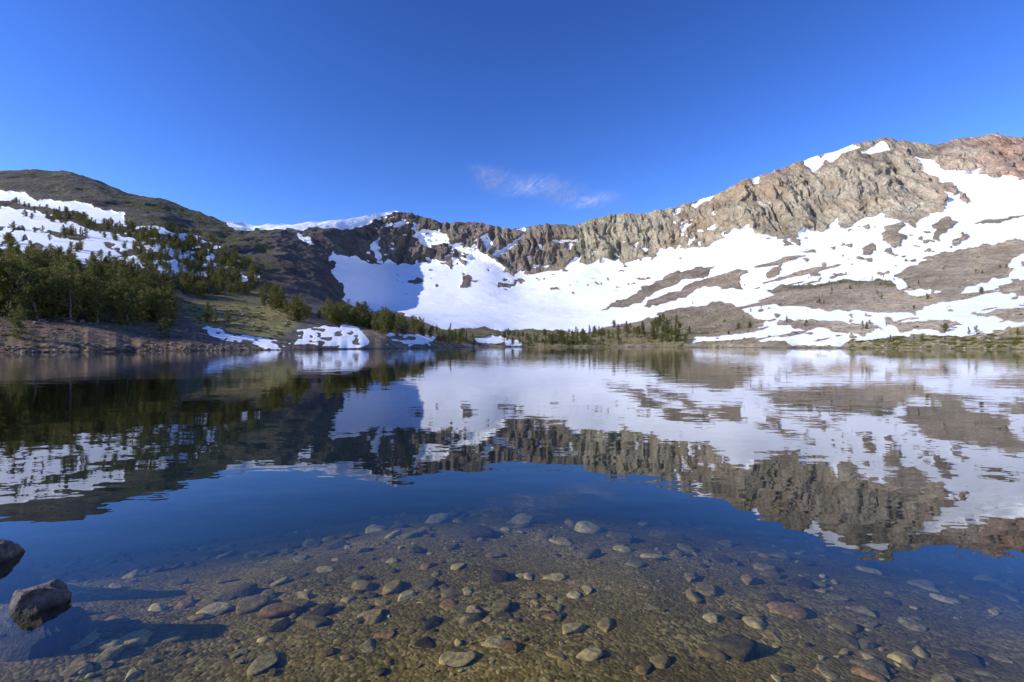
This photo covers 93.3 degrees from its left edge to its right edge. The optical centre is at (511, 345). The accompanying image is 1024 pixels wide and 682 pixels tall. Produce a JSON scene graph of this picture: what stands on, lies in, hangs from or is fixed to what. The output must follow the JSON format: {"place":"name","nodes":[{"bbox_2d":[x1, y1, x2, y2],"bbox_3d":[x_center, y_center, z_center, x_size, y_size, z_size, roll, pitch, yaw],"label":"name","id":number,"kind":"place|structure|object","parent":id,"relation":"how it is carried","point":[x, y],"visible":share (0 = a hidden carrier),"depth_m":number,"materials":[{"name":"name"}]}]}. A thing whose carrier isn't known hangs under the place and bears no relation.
{"place":"outdoors","nodes":[
{"label":"outdoors","id":0,"kind":"place"},
{"bbox_2d":[0,412,1023,681],"bbox_3d":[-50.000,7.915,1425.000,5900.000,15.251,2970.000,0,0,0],"label":"lakebed","id":1,"kind":"structure","parent":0,"point":[86,498],"depth_m":36.65,"materials":[{"name":"blue liquid"}]},
{"bbox_2d":[0,538,41,601],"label":"boulder","id":2,"kind":"object","parent":1,"relation":"on","point":[17,570],"visible":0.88,"depth_m":3.39,"materials":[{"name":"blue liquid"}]},
{"bbox_2d":[0,579,95,661],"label":"boulder","id":3,"kind":"object","parent":1,"relation":"on","point":[43,620],"visible":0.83,"depth_m":2.72,"materials":[{"name":"grey stone"}]},
{"bbox_2d":[29,507,1023,681],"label":"submerged stones","id":4,"kind":"object","parent":1,"relation":"on","point":[741,648],"visible":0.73,"depth_m":3.58,"materials":[{"name":"brown stone"}]},
{"bbox_2d":[0,133,1023,352],"bbox_3d":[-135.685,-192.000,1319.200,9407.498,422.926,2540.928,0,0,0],"label":"mountain terrain","id":5,"kind":"structure","parent":0,"point":[904,208],"depth_m":658.58,"materials":[{"name":"white snow"}]},
{"bbox_2d":[0,253,22,314],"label":"pine tree","id":6,"kind":"object","parent":5,"relation":"on","point":[6,290],"visible":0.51,"depth_m":127.85,"materials":[{"name":"green plant"}]},
{"bbox_2d":[3,304,29,338],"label":"pine tree","id":7,"kind":"object","parent":5,"relation":"on","point":[15,322],"visible":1,"depth_m":106.63,"materials":[{"name":"green plant"}]},
{"bbox_2d":[0,252,45,317],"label":"pine tree","id":8,"kind":"object","parent":5,"relation":"on","point":[15,262],"visible":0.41,"depth_m":128.65,"materials":[{"name":"green plant"}]},
{"bbox_2d":[0,257,56,319],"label":"pine tree","id":9,"kind":"object","parent":5,"relation":"on","point":[33,308],"visible":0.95,"depth_m":127.73,"materials":[{"name":"green plant"}]},
{"bbox_2d":[40,267,77,317],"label":"pine tree","id":10,"kind":"object","parent":5,"relation":"on","point":[60,273],"visible":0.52,"depth_m":135.53,"materials":[{"name":"green plant"}]},
{"bbox_2d":[40,269,89,320],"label":"pine tree","id":11,"kind":"object","parent":5,"relation":"on","point":[79,308],"visible":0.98,"depth_m":134.50,"materials":[{"name":"green plant"}]},
{"bbox_2d":[0,232,185,323],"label":"pine forest","id":12,"kind":"object","parent":5,"relation":"on","point":[146,288],"visible":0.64,"depth_m":169.15,"materials":[{"name":"green plant"}]},
{"bbox_2d":[78,277,109,322],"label":"pine tree","id":13,"kind":"object","parent":5,"relation":"on","point":[97,302],"visible":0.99,"depth_m":139.56,"materials":[{"name":"green plant"}]},
{"bbox_2d":[99,281,126,320],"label":"pine tree","id":14,"kind":"object","parent":5,"relation":"on","point":[110,298],"visible":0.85,"depth_m":144.15,"materials":[{"name":"green plant"}]},
{"bbox_2d":[107,285,142,325],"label":"pine tree","id":15,"kind":"object","parent":5,"relation":"on","point":[128,319],"visible":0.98,"depth_m":145.18,"materials":[{"name":"green plant"}]},
{"bbox_2d":[0,197,278,295],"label":"hillside pines","id":16,"kind":"object","parent":5,"relation":"on","point":[202,284],"visible":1,"depth_m":379.04,"materials":[{"name":"green plant"}]},
{"bbox_2d":[155,318,169,337],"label":"pine tree","id":17,"kind":"object","parent":5,"relation":"on","point":[163,325],"visible":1,"depth_m":138.40,"materials":[{"name":"green plant"}]},
{"bbox_2d":[156,300,176,327],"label":"pine tree","id":18,"kind":"object","parent":5,"relation":"on","point":[170,308],"visible":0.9,"depth_m":154.21,"materials":[{"name":"green plant"}]},
{"bbox_2d":[203,301,211,322],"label":"pine tree","id":19,"kind":"object","parent":5,"relation":"on","point":[207,314],"visible":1,"depth_m":183.92,"materials":[{"name":"green plant"}]},
{"bbox_2d":[223,310,231,323],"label":"pine tree","id":20,"kind":"object","parent":5,"relation":"on","point":[227,314],"visible":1,"depth_m":188.34,"materials":[{"name":"green plant"}]},
{"bbox_2d":[257,290,269,305],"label":"pine tree","id":21,"kind":"object","parent":5,"relation":"on","point":[264,298],"visible":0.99,"depth_m":275.14,"materials":[{"name":"green plant"}]},
{"bbox_2d":[267,288,272,305],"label":"pine tree","id":22,"kind":"object","parent":5,"relation":"on","point":[268,301],"visible":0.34,"depth_m":277.34,"materials":[{"name":"green plant"}]},
{"bbox_2d":[299,299,311,319],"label":"pine tree","id":23,"kind":"object","parent":5,"relation":"on","point":[305,311],"visible":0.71,"depth_m":246.97,"materials":[{"name":"green plant"}]},
{"bbox_2d":[267,283,426,335],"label":"peninsula pines","id":24,"kind":"object","parent":5,"relation":"on","point":[338,313],"visible":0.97,"depth_m":252.42,"materials":[{"name":"green plant"}]},
{"bbox_2d":[0,237,1022,352],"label":"shoreline rocks","id":25,"kind":"object","parent":5,"relation":"on","point":[230,347],"visible":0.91,"depth_m":199.90,"materials":[{"name":"grey stone"}]},
{"bbox_2d":[0,301,1023,350],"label":"shore shrubs","id":26,"kind":"object","parent":5,"relation":"on","point":[1016,341],"visible":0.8,"depth_m":209.15,"materials":[{"name":"green plant"}]},
{"bbox_2d":[415,313,690,345],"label":"shore pines","id":27,"kind":"object","parent":5,"relation":"on","point":[585,338],"visible":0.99,"depth_m":412.03,"materials":[{"name":"green plant"}]},
{"bbox_2d":[660,319,670,331],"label":"pine tree","id":28,"kind":"object","parent":5,"relation":"on","point":[667,323],"visible":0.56,"depth_m":399.34,"materials":[{"name":"green plant"}]},
{"bbox_2d":[692,264,1023,341],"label":"slope pines","id":29,"kind":"object","parent":5,"relation":"on","point":[981,291],"visible":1,"depth_m":323.11,"materials":[{"name":"green plant"}]},
{"bbox_2d":[0,347,1023,446],"bbox_3d":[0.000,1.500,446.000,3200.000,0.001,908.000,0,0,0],"label":"lake water","id":30,"kind":"structure","parent":0,"point":[976,394],"depth_m":17.17,"materials":[{"name":"liquid"}]},
{"bbox_2d":[0,0,1023,228],"label":"sky","id":31,"kind":"structure","parent":0,"point":[252,112],"materials":[{"name":"blue"}]}
]}

